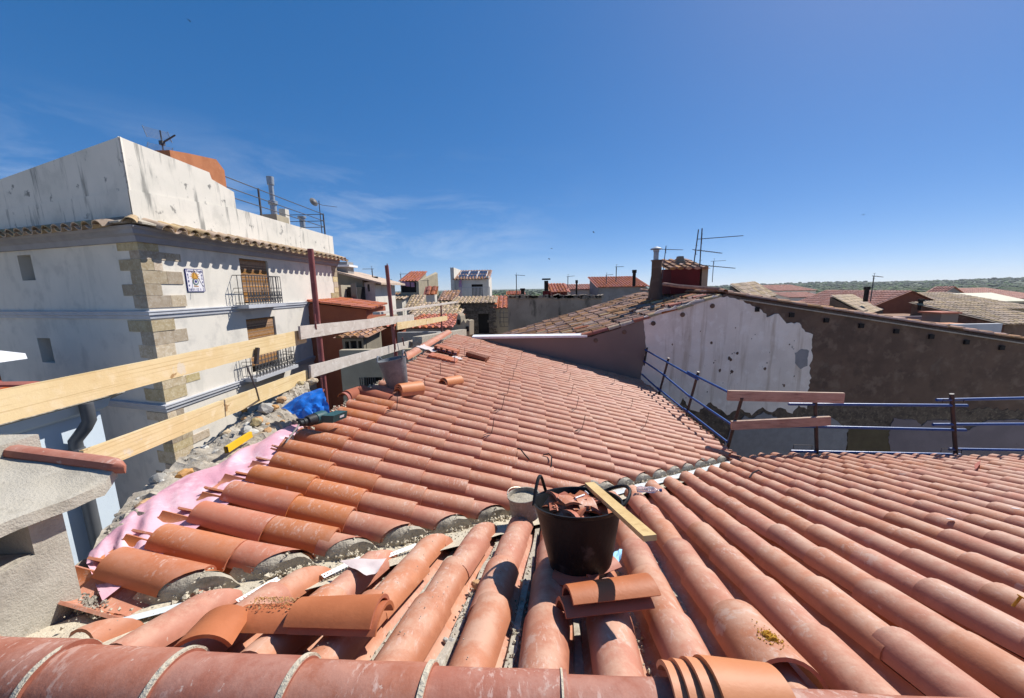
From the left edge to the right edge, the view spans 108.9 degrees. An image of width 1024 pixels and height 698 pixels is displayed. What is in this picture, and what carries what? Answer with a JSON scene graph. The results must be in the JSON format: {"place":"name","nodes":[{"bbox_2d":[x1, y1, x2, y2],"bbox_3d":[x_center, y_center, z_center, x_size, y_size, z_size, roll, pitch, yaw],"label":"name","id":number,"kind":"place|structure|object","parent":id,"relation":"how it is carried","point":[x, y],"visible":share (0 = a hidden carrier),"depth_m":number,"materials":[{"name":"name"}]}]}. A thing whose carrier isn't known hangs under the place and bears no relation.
{"place":"outdoors","nodes":[
{"label":"outdoors","id":0,"kind":"place"},
{"bbox_2d":[0,380,124,564],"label":"blue house","id":1,"kind":"structure","parent":0,"point":[78,427],"depth_m":3.85,"materials":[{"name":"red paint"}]},
{"bbox_2d":[0,136,347,508],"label":"corner house","id":2,"kind":"structure","parent":0,"point":[104,245],"depth_m":10.27,"materials":[{"name":"white paint"}]},
{"bbox_2d":[142,125,175,150],"bbox_3d":[-10.178,-5.971,10.601,0.726,0.742,0.196,-9,12,-41],"label":"grid aerial","id":3,"kind":"object","parent":2,"relation":"attached to","point":[161,142],"visible":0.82,"depth_m":10.60,"materials":[{"name":"metal"}]},
{"bbox_2d":[184,269,204,291],"bbox_3d":[-9.087,-1.994,10.624,0.262,0.643,0.579,-1,9,0],"label":"sundial","id":4,"kind":"object","parent":2,"relation":"attached to","point":[194,278],"visible":1,"depth_m":10.59,"materials":[{"name":"ceramic"}]},
{"bbox_2d":[259,176,289,223],"bbox_3d":[-10.777,-5.940,16.850,0.750,3.611,1.350,-1,9,0],"label":"flue chimney","id":5,"kind":"object","parent":2,"relation":"on","point":[274,215],"visible":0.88,"depth_m":16.40,"materials":[{"name":"metal"}]},
{"bbox_2d":[0,0,1023,290],"label":"sky","id":6,"kind":"structure","parent":0,"point":[439,136],"materials":[{"name":"blue"}]},
{"bbox_2d":[395,277,1023,301],"bbox_3d":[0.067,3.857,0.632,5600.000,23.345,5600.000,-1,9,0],"label":"terrain","id":7,"kind":"structure","parent":0,"point":[985,280],"depth_m":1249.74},
{"bbox_2d":[307,249,328,403],"bbox_3d":[-2.642,-0.020,4.994,0.076,2.630,0.257,-3,10,-12],"label":"guard post","id":8,"kind":"object","parent":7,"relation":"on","point":[314,290],"visible":0.69,"depth_m":4.96,"materials":[{"name":"metal"}]},
{"bbox_2d":[0,331,306,423],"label":"guard board","id":9,"kind":"object","parent":8,"relation":"attached to","point":[24,401],"visible":0.94,"depth_m":2.47,"materials":[{"name":"brown wood"}]},
{"bbox_2d":[79,370,307,459],"bbox_3d":[-2.651,0.526,3.503,0.030,0.209,2.510,-1,9,0],"label":"guard board","id":10,"kind":"object","parent":8,"relation":"attached to","point":[128,445],"visible":0.92,"depth_m":2.96,"materials":[{"name":"brown wood"}]},
{"bbox_2d":[298,314,413,339],"bbox_3d":[-2.620,-0.520,7.131,0.030,0.380,5.297,-1,9,0],"label":"guard board","id":11,"kind":"object","parent":8,"relation":"attached to","point":[309,331],"visible":0.91,"depth_m":5.72,"materials":[{"name":"wood"}]},
{"bbox_2d":[334,327,385,348],"bbox_3d":[-6.173,2.970,15.767,1.366,7.656,2.228,-1,9,0],"label":"old loggia","id":12,"kind":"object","parent":7,"relation":"on","point":[368,338],"visible":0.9,"depth_m":14.60,"materials":[{"name":"ceramic"}]},
{"bbox_2d":[339,348,421,402],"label":"courtyard wall","id":13,"kind":"structure","parent":7,"relation":"on","point":[351,375],"depth_m":11.04,"materials":[{"name":"concrete"}]},
{"bbox_2d":[364,282,396,314],"bbox_3d":[-8.877,0.339,25.566,0.773,9.774,4.000,-1,9,0],"label":"white annex","id":14,"kind":"object","parent":7,"relation":"on","point":[375,292],"visible":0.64,"depth_m":23.66,"materials":[{"name":"paint"}]},
{"bbox_2d":[379,317,414,346],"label":"red brown house","id":15,"kind":"structure","parent":7,"relation":"on","point":[386,335],"depth_m":17.62,"materials":[{"name":"brick"}]},
{"bbox_2d":[395,293,409,315],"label":"row house","id":16,"kind":"structure","parent":7,"relation":"on","point":[402,300],"depth_m":31.00,"materials":[{"name":"paint"}]},
{"bbox_2d":[405,294,425,314],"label":"striped roof house","id":17,"kind":"structure","parent":7,"relation":"on","point":[414,300],"depth_m":28.87,"materials":[{"name":"tile"}]},
{"bbox_2d":[399,271,438,301],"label":"loggia house","id":18,"kind":"structure","parent":7,"relation":"on","point":[416,277],"depth_m":33.44,"materials":[{"name":"paint"}]},
{"bbox_2d":[397,331,443,351],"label":"grey yard wall","id":19,"kind":"structure","parent":7,"relation":"on","point":[407,336],"depth_m":13.29,"materials":[{"name":"concrete"}]},
{"bbox_2d":[423,286,438,302],"bbox_3d":[-5.894,0.047,27.703,0.985,9.557,0.948,-1,9,0],"label":"tile cap chimney","id":20,"kind":"object","parent":7,"relation":"on","point":[430,292],"visible":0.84,"depth_m":26.79,"materials":[{"name":"tile"}]},
{"bbox_2d":[408,301,460,312],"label":"house","id":21,"kind":"structure","parent":7,"relation":"on","point":[453,305],"depth_m":24.14,"materials":[{"name":"tile"}]},
{"bbox_2d":[406,313,464,331],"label":"orange roof house","id":22,"kind":"structure","parent":7,"relation":"on","point":[449,323],"depth_m":15.84,"materials":[{"name":"tile"}]},
{"bbox_2d":[410,308,463,316],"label":"house","id":23,"kind":"structure","parent":7,"relation":"on","point":[417,312],"depth_m":21.82,"materials":[{"name":"tile"}]},
{"bbox_2d":[437,290,460,301],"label":"tiled roof","id":24,"kind":"structure","parent":7,"relation":"on","point":[448,295],"depth_m":29.59,"materials":[{"name":"tile"}]},
{"bbox_2d":[450,267,491,296],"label":"solar house","id":25,"kind":"structure","parent":7,"relation":"on","point":[478,283],"depth_m":33.50,"materials":[{"name":"paint"}]},
{"bbox_2d":[452,295,497,337],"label":"stone house","id":26,"kind":"structure","parent":7,"relation":"on","point":[479,311],"depth_m":25.05,"materials":[{"name":"stone"}]},
{"bbox_2d":[478,314,488,332],"bbox_3d":[-1.946,-1.832,25.230,0.730,1.472,0.030,-1,9,0],"label":"window","id":27,"kind":"structure","parent":26,"relation":"in","point":[482,318],"depth_m":25.23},
{"bbox_2d":[493,295,507,333],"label":"annex house","id":28,"kind":"structure","parent":7,"relation":"on","point":[502,301],"depth_m":25.26,"materials":[{"name":"grey concrete"}]},
{"bbox_2d":[508,298,601,330],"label":"parapet wall","id":29,"kind":"structure","parent":7,"relation":"on","point":[524,312],"depth_m":20.91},
{"bbox_2d":[507,294,604,299],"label":"coping stones","id":30,"kind":"object","parent":29,"relation":"on","point":[560,296],"visible":0.94,"depth_m":20.75,"materials":[{"name":"tile"}]},
{"bbox_2d":[548,283,569,295],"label":"red roof house","id":31,"kind":"structure","parent":7,"relation":"on","point":[557,288],"depth_m":33.42,"materials":[{"name":"tile"}]},
{"bbox_2d":[566,284,589,295],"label":"long roof house","id":32,"kind":"structure","parent":7,"relation":"on","point":[583,288],"depth_m":35.63,"materials":[{"name":"tile"}]},
{"bbox_2d":[587,276,648,302],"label":"dark roof house","id":33,"kind":"structure","parent":7,"relation":"on","point":[614,287],"depth_m":31.78,"materials":[{"name":"red ceramic"}]},
{"bbox_2d":[762,285,815,293],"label":"white villa","id":34,"kind":"object","parent":7,"relation":"on","point":[783,288],"visible":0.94,"depth_m":60.73,"materials":[{"name":"tile"}]},
{"bbox_2d":[774,292,813,300],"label":"long villa","id":35,"kind":"object","parent":7,"relation":"on","point":[795,296],"visible":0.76,"depth_m":53.05,"materials":[{"name":"tile"}]},
{"bbox_2d":[800,290,933,313],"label":"pink roof house","id":36,"kind":"structure","parent":7,"relation":"on","point":[892,301],"depth_m":30.05,"materials":[{"name":"tile"}]},
{"bbox_2d":[927,286,963,292],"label":"grey gable house","id":37,"kind":"structure","parent":7,"relation":"on","point":[953,289],"depth_m":41.83,"materials":[{"name":"tile"}]},
{"bbox_2d":[918,311,1002,332],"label":"orange terrace house","id":38,"kind":"structure","parent":7,"relation":"on","point":[945,317],"depth_m":19.13,"materials":[{"name":"red ceramic"}]},
{"bbox_2d":[909,301,1023,336],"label":"old roof","id":39,"kind":"structure","parent":7,"relation":"on","point":[1012,321],"depth_m":22.56,"materials":[{"name":"tile"}]},
{"bbox_2d":[917,292,1023,312],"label":"cream top house","id":40,"kind":"structure","parent":7,"relation":"on","point":[942,296],"depth_m":29.64,"materials":[{"name":"tile"}]},
{"bbox_2d":[952,293,1023,301],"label":"roof panel","id":41,"kind":"structure","parent":40,"relation":"on","point":[994,296],"depth_m":30.81,"materials":[{"name":"metal"}]},
{"bbox_2d":[958,288,1023,303],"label":"house","id":42,"kind":"structure","parent":7,"relation":"on","point":[1019,295],"depth_m":47.51,"materials":[{"name":"tile"}]},
{"bbox_2d":[730,281,776,297],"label":"buff roof house","id":43,"kind":"structure","parent":0,"point":[753,287],"depth_m":20.44,"materials":[{"name":"tile"}]},
{"bbox_2d":[829,294,883,313],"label":"old roof house","id":44,"kind":"structure","parent":0,"point":[851,302],"depth_m":26.79,"materials":[{"name":"tile"}]},
{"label":"street","id":45,"kind":"structure","parent":0,"visible":0},
{"bbox_2d":[76,377,318,568],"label":"rubble wall","id":46,"kind":"structure","parent":45,"relation":"on","point":[263,420],"depth_m":3.36,"materials":[{"name":"stone"}]},
{"bbox_2d":[86,424,302,599],"bbox_3d":[-2.177,0.928,2.830,0.666,0.076,2.408,-1,9,0],"label":"membrane","id":47,"kind":"object","parent":46,"relation":"on","point":[186,491],"visible":0.65,"depth_m":2.44,"materials":[{"name":"plastic"}]},
{"bbox_2d":[223,431,252,452],"bbox_3d":[-2.412,0.821,3.233,0.030,0.076,0.297,-1,9,2],"label":"spirit level","id":48,"kind":"object","parent":46,"relation":"on","point":[234,444],"visible":1,"depth_m":3.21,"materials":[{"name":"yellow plastic"}]},
{"bbox_2d":[281,388,329,417],"bbox_3d":[-2.078,0.589,3.681,0.383,0.264,0.481,-8,12,-36],"label":"tarpaulin","id":49,"kind":"object","parent":46,"relation":"on","point":[303,405],"visible":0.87,"depth_m":3.72,"materials":[{"name":"plastic"}]},
{"bbox_2d":[307,297,397,410],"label":"red house","id":50,"kind":"structure","parent":45,"relation":"on","point":[339,309],"depth_m":16.69,"materials":[{"name":"brick"}]},
{"bbox_2d":[336,262,404,299],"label":"beige house","id":51,"kind":"structure","parent":45,"relation":"on","point":[350,283],"depth_m":22.59,"materials":[{"name":"paint"}]},
{"bbox_2d":[58,330,740,638],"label":"tiled roof","id":52,"kind":"structure","parent":45,"relation":"on","point":[369,472],"depth_m":3.33,"materials":[{"name":"orange ceramic"}]},
{"bbox_2d":[74,591,108,618],"bbox_3d":[-1.958,1.145,1.687,0.331,0.061,0.109,4,11,30],"label":"mortar heap","id":53,"kind":"object","parent":52,"relation":"on","point":[88,601],"visible":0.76,"depth_m":1.64,"materials":[{"name":"concrete"}]},
{"bbox_2d":[286,410,346,442],"bbox_3d":[-1.809,0.658,3.311,0.192,0.124,0.642,3,10,24],"label":"cordless drill","id":54,"kind":"object","parent":52,"relation":"on","point":[318,417],"visible":1,"depth_m":3.37,"materials":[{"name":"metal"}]},
{"bbox_2d":[358,386,393,399],"bbox_3d":[-1.743,0.575,4.673,0.460,0.195,0.209,1,10,14],"label":"loose tile","id":55,"kind":"object","parent":52,"relation":"on","point":[367,391],"visible":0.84,"depth_m":4.62,"materials":[{"name":"red ceramic"}]},
{"bbox_2d":[385,264,397,356],"bbox_3d":[-2.647,-0.357,8.163,0.120,2.986,0.509,-1,9,0],"label":"guard post","id":56,"kind":"object","parent":52,"relation":"on","point":[389,292],"visible":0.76,"depth_m":8.02,"materials":[{"name":"metal"}]},
{"bbox_2d":[309,340,412,377],"bbox_3d":[-2.610,0.043,7.427,0.030,0.543,5.430,-1,9,0],"label":"guard board","id":57,"kind":"object","parent":56,"relation":"attached to","point":[321,368],"visible":0.85,"depth_m":5.92,"materials":[{"name":"wood"}]},
{"bbox_2d":[373,302,457,314],"bbox_3d":[-2.624,-1.353,11.517,0.162,0.082,7.428,0,9,5],"label":"guard board","id":58,"kind":"object","parent":56,"relation":"attached to","point":[397,310],"visible":0.97,"depth_m":9.77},
{"bbox_2d":[396,316,446,329],"bbox_3d":[-2.414,-0.800,10.516,0.028,0.384,5.128,-1,9,2],"label":"guard board","id":59,"kind":"object","parent":56,"relation":"attached to","point":[406,324],"visible":1,"depth_m":9.54,"materials":[{"name":"brown wood"}]},
{"bbox_2d":[376,350,407,388],"bbox_3d":[-1.629,0.272,4.995,0.378,0.538,0.380,-8,12,-38],"label":"mortar tub","id":60,"kind":"object","parent":52,"relation":"on","point":[394,371],"visible":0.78,"depth_m":4.88,"materials":[{"name":"plastic"}]},
{"bbox_2d":[393,388,423,396],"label":"loose tile","id":61,"kind":"object","parent":52,"relation":"on","point":[397,389],"visible":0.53,"depth_m":4.82,"materials":[{"name":"orange ceramic"}]},
{"bbox_2d":[394,386,424,394],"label":"loose tile","id":62,"kind":"object","parent":61,"relation":"on","point":[408,392],"visible":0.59,"depth_m":4.81,"materials":[{"name":"orange ceramic"}]},
{"bbox_2d":[394,381,424,392],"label":"loose tile","id":63,"kind":"object","parent":62,"relation":"on","point":[413,386],"visible":1,"depth_m":4.86,"materials":[{"name":"orange ceramic"}]},
{"bbox_2d":[412,329,466,346],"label":"coping wall","id":64,"kind":"structure","parent":52,"relation":"attached to","point":[418,340],"depth_m":9.87,"materials":[{"name":"concrete"}]},
{"bbox_2d":[428,352,457,362],"bbox_3d":[-1.362,0.177,7.267,0.542,0.182,0.300,-1,9,2],"label":"hollow brick","id":65,"kind":"object","parent":52,"relation":"on","point":[440,357],"visible":0.94,"depth_m":7.18,"materials":[{"name":"ceramic"}]},
{"bbox_2d":[434,344,459,355],"bbox_3d":[-1.375,0.015,7.763,0.507,0.218,0.241,0,9,5],"label":"hollow brick","id":66,"kind":"object","parent":52,"relation":"on","point":[447,348],"visible":1,"depth_m":7.72,"materials":[{"name":"ceramic"}]},
{"bbox_2d":[727,398,743,448],"bbox_3d":[3.830,1.672,6.462,0.051,1.837,0.536,-1,9,0],"label":"scaffold post","id":67,"kind":"object","parent":52,"relation":"attached to","point":[735,418],"visible":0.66,"depth_m":6.22,"materials":[{"name":"metal"}]},
{"bbox_2d":[727,390,844,403],"bbox_3d":[4.464,0.781,6.001,1.735,0.171,0.050,0,9,8],"label":"scaffold board","id":68,"kind":"object","parent":67,"relation":"attached to","point":[793,396],"visible":1,"depth_m":5.98,"materials":[{"name":"wood"}]},
{"bbox_2d":[0,452,1023,697],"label":"tiled roof","id":69,"kind":"structure","parent":45,"relation":"on","point":[844,574],"depth_m":1.58,"materials":[{"name":"ceramic"}]},
{"bbox_2d":[0,434,126,636],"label":"mortar chimney","id":70,"kind":"object","parent":69,"relation":"on","point":[42,490],"visible":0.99,"depth_m":1.56,"materials":[{"name":"concrete"}]},
{"bbox_2d":[174,604,247,647],"bbox_3d":[-1.073,1.006,1.327,0.179,0.101,0.180,-3,10,-13],"label":"loose tile","id":71,"kind":"object","parent":69,"relation":"on","point":[224,624],"visible":0.95,"depth_m":1.31,"materials":[{"name":"ceramic"}]},
{"bbox_2d":[240,603,293,633],"bbox_3d":[-0.855,1.046,1.422,0.428,0.095,0.182,-1,9,0],"label":"loose tile","id":72,"kind":"object","parent":69,"relation":"on","point":[263,620],"visible":0.34,"depth_m":1.39,"materials":[{"name":"ceramic"}]},
{"bbox_2d":[247,596,299,610],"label":"mortar crumbs","id":73,"kind":"object","parent":72,"relation":"on","point":[271,598],"visible":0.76,"depth_m":1.46,"materials":[{"name":"concrete"}]},
{"bbox_2d":[287,600,394,636],"bbox_3d":[-0.649,1.028,1.397,0.338,0.099,0.184,-1,9,0],"label":"loose tile","id":74,"kind":"object","parent":72,"relation":"on","point":[385,605],"visible":0.42,"depth_m":1.33,"materials":[{"name":"ceramic"}]},
{"bbox_2d":[283,594,389,628],"bbox_3d":[-0.669,1.005,1.401,0.338,0.099,0.184,-1,9,0],"label":"loose tile","id":75,"kind":"object","parent":74,"relation":"on","point":[345,612],"visible":0.98,"depth_m":1.36,"materials":[{"name":"ceramic"}]},
{"bbox_2d":[341,558,385,575],"bbox_3d":[-0.794,1.123,1.888,0.250,0.057,0.186,-1,9,0],"label":"paper scrap","id":76,"kind":"object","parent":69,"relation":"on","point":[366,567],"visible":1,"depth_m":1.91,"materials":[{"name":"paper"}]},
{"bbox_2d":[507,487,539,521],"bbox_3d":[0.088,1.191,2.804,0.252,0.195,0.250,-1,9,0],"label":"mortar bucket","id":77,"kind":"object","parent":69,"relation":"on","point":[520,499],"visible":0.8,"depth_m":2.73,"materials":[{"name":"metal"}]},
{"bbox_2d":[552,569,598,585],"bbox_3d":[0.307,1.103,1.768,0.221,0.067,0.128,2,10,19],"label":"tile shard","id":78,"kind":"object","parent":69,"relation":"on","point":[560,578],"visible":0.54,"depth_m":1.74,"materials":[{"name":"ceramic"}]},
{"bbox_2d":[532,474,631,578],"bbox_3d":[0.355,0.925,1.937,0.488,0.455,0.459,4,10,26],"label":"rubble tub","id":79,"kind":"object","parent":69,"relation":"on","point":[579,546],"visible":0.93,"depth_m":1.75,"materials":[{"name":"black rubber"}]},
{"bbox_2d":[563,509,590,516],"bbox_3d":[0.331,0.836,1.808,0.140,0.104,0.135,-8,12,-37],"label":"tile shard","id":80,"kind":"object","parent":79,"relation":"in","point":[573,513],"visible":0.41,"depth_m":1.79,"materials":[{"name":"ceramic"}]},
{"bbox_2d":[588,503,611,515],"bbox_3d":[0.452,0.825,1.865,0.140,0.053,0.115,4,11,29],"label":"tile shard","id":81,"kind":"object","parent":80,"relation":"on","point":[603,508],"visible":0.35,"depth_m":1.85,"materials":[{"name":"ceramic"}]},
{"bbox_2d":[591,506,601,513],"bbox_3d":[0.429,0.821,1.874,0.080,0.088,0.124,3,10,25],"label":"tile shard","id":82,"kind":"object","parent":81,"relation":"on","point":[596,510],"visible":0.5,"depth_m":1.81,"materials":[{"name":"ceramic"}]},
{"bbox_2d":[574,496,597,510],"bbox_3d":[0.376,0.785,1.862,0.095,0.044,0.111,-2,9,-9],"label":"tile shard","id":83,"kind":"object","parent":82,"relation":"on","point":[589,501],"visible":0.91,"depth_m":1.85,"materials":[{"name":"orange ceramic"}]},
{"bbox_2d":[585,482,656,541],"bbox_3d":[0.494,0.761,1.776,0.055,0.181,0.694,-2,9,-7],"label":"batten","id":84,"kind":"object","parent":79,"relation":"in","point":[643,532],"visible":1,"depth_m":1.65,"materials":[{"name":"wood"}]},
{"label":"tile shard","id":85,"kind":"object","parent":79,"relation":"in","visible":0},
{"bbox_2d":[557,495,587,512],"bbox_3d":[0.311,0.801,1.887,0.131,0.098,0.141,-2,9,-6],"label":"tile shard","id":86,"kind":"object","parent":85,"relation":"on","point":[566,500],"visible":0.8,"depth_m":1.86,"materials":[{"name":"orange ceramic"}]},
{"bbox_2d":[555,595,654,618],"bbox_3d":[0.377,1.065,1.500,0.365,0.139,0.164,-3,9,-11],"label":"loose tile","id":87,"kind":"object","parent":69,"relation":"on","point":[566,606],"visible":0.42,"depth_m":1.44,"materials":[{"name":"ceramic"}]},
{"bbox_2d":[562,573,660,605],"bbox_3d":[0.406,1.022,1.512,0.365,0.139,0.164,-3,9,-11],"label":"loose tile","id":88,"kind":"object","parent":87,"relation":"on","point":[633,586],"visible":0.98,"depth_m":1.47,"materials":[{"name":"ceramic"}]},
{"bbox_2d":[656,659,687,697],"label":"loose tile","id":89,"kind":"object","parent":69,"relation":"on","point":[670,668],"visible":0.34,"depth_m":1.00,"materials":[{"name":"orange ceramic"}]},
{"bbox_2d":[668,657,703,697],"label":"loose tile","id":90,"kind":"object","parent":89,"relation":"on","point":[692,685],"visible":0.27,"depth_m":0.98,"materials":[{"name":"orange ceramic"}]},
{"bbox_2d":[679,656,721,697],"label":"loose tile","id":91,"kind":"object","parent":90,"relation":"on","point":[706,680],"visible":0.39,"depth_m":0.97,"materials":[{"name":"orange ceramic"}]},
{"bbox_2d":[692,654,795,697],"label":"loose tile","id":92,"kind":"object","parent":91,"relation":"on","point":[737,678],"visible":0.94,"depth_m":0.96,"materials":[{"name":"orange ceramic"}]},
{"bbox_2d":[707,599,829,689],"bbox_3d":[0.874,1.036,1.301,0.235,0.216,0.374,0,9,7],"label":"loose tile","id":93,"kind":"object","parent":69,"relation":"on","point":[731,623],"visible":0.82,"depth_m":1.28,"materials":[{"name":"ceramic"}]},
{"bbox_2d":[752,619,788,649],"bbox_3d":[0.870,0.971,1.250,0.080,0.055,0.160,-1,9,0],"label":"foam splash","id":94,"kind":"object","parent":93,"relation":"on","point":[769,635],"visible":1,"depth_m":1.23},
{"bbox_2d":[813,403,818,454],"bbox_3d":[5.069,1.496,6.095,0.260,1.587,0.056,0,9,8],"label":"scaffold post","id":95,"kind":"object","parent":69,"relation":"attached to","point":[816,436],"visible":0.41,"depth_m":6.07,"materials":[{"name":"metal"}]},
{"bbox_2d":[730,416,830,429],"bbox_3d":[4.444,1.229,6.079,1.502,0.283,0.050,0,9,8],"label":"scaffold board","id":96,"kind":"object","parent":95,"relation":"attached to","point":[782,422],"visible":1,"depth_m":6.05,"materials":[{"name":"wood"}]},
{"bbox_2d":[949,393,957,453],"bbox_3d":[7.021,1.429,5.804,0.361,1.490,0.056,0,9,8],"label":"scaffold post","id":97,"kind":"object","parent":69,"relation":"attached to","point":[953,421],"visible":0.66,"depth_m":5.75,"materials":[{"name":"metal"}]},
{"bbox_2d":[790,450,960,455],"bbox_3d":[5.924,1.705,6.007,2.447,0.104,0.047,0,9,8],"label":"scaffold rail","id":98,"kind":"object","parent":97,"relation":"attached to","point":[851,452],"visible":0.75,"depth_m":6.01,"materials":[{"name":"metal"}]},
{"bbox_2d":[789,426,966,431],"bbox_3d":[5.886,1.283,5.942,2.533,0.074,0.047,0,9,8],"label":"scaffold rail","id":99,"kind":"object","parent":97,"relation":"attached to","point":[897,428],"visible":0.72,"depth_m":5.90,"materials":[{"name":"metal"}]},
{"bbox_2d":[788,403,968,406],"bbox_3d":[5.836,0.897,5.885,2.535,0.094,0.047,0,9,8],"label":"scaffold rail","id":100,"kind":"object","parent":97,"relation":"attached to","point":[879,404],"visible":1,"depth_m":5.86,"materials":[{"name":"metal"}]},
{"bbox_2d":[931,423,1023,425],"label":"scaffold rail","id":101,"kind":"object","parent":97,"relation":"attached to","point":[978,424],"visible":1,"depth_m":5.71,"materials":[{"name":"metal"}]},
{"bbox_2d":[935,397,1023,400],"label":"scaffold rail","id":102,"kind":"object","parent":97,"relation":"attached to","point":[987,398],"visible":1,"depth_m":5.64,"materials":[{"name":"metal"}]},
{"bbox_2d":[948,448,1023,451],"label":"scaffold rail","id":103,"kind":"object","parent":97,"relation":"attached to","point":[989,449],"visible":1,"depth_m":5.75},
{"bbox_2d":[472,288,1023,460],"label":"old house","id":104,"kind":"structure","parent":45,"relation":"on","point":[726,339],"depth_m":10.41,"materials":[{"name":"paint"}]},
{"bbox_2d":[451,313,473,336],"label":"curved parapet","id":105,"kind":"structure","parent":104,"relation":"on","point":[462,322],"depth_m":14.65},
{"bbox_2d":[648,246,662,298],"bbox_3d":[4.989,-2.629,12.649,0.494,1.771,0.494,-1,9,0],"label":"round chimney","id":106,"kind":"object","parent":104,"relation":"on","point":[655,289],"visible":0.99,"depth_m":12.53,"materials":[{"name":"metal"}]},
{"bbox_2d":[661,258,710,293],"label":"roof shed","id":107,"kind":"structure","parent":104,"relation":"on","point":[688,272],"depth_m":12.51,"materials":[{"name":"paint"}]},
{"bbox_2d":[662,282,721,290],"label":"tile curb","id":108,"kind":"structure","parent":104,"relation":"on","point":[690,286],"depth_m":10.63,"materials":[{"name":"ceramic"}]},
{"bbox_3d":[-13.180,4.109,8.336,2.500,7.650,1.600,-1,9,0],"label":"low outbuilding","id":109,"kind":"object","parent":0,"visible":0},
{"bbox_2d":[0,351,27,361],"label":"canopy","id":110,"kind":"object","parent":109,"relation":"on","point":[5,356],"visible":1,"depth_m":7.27,"materials":[{"name":"white plastic"}]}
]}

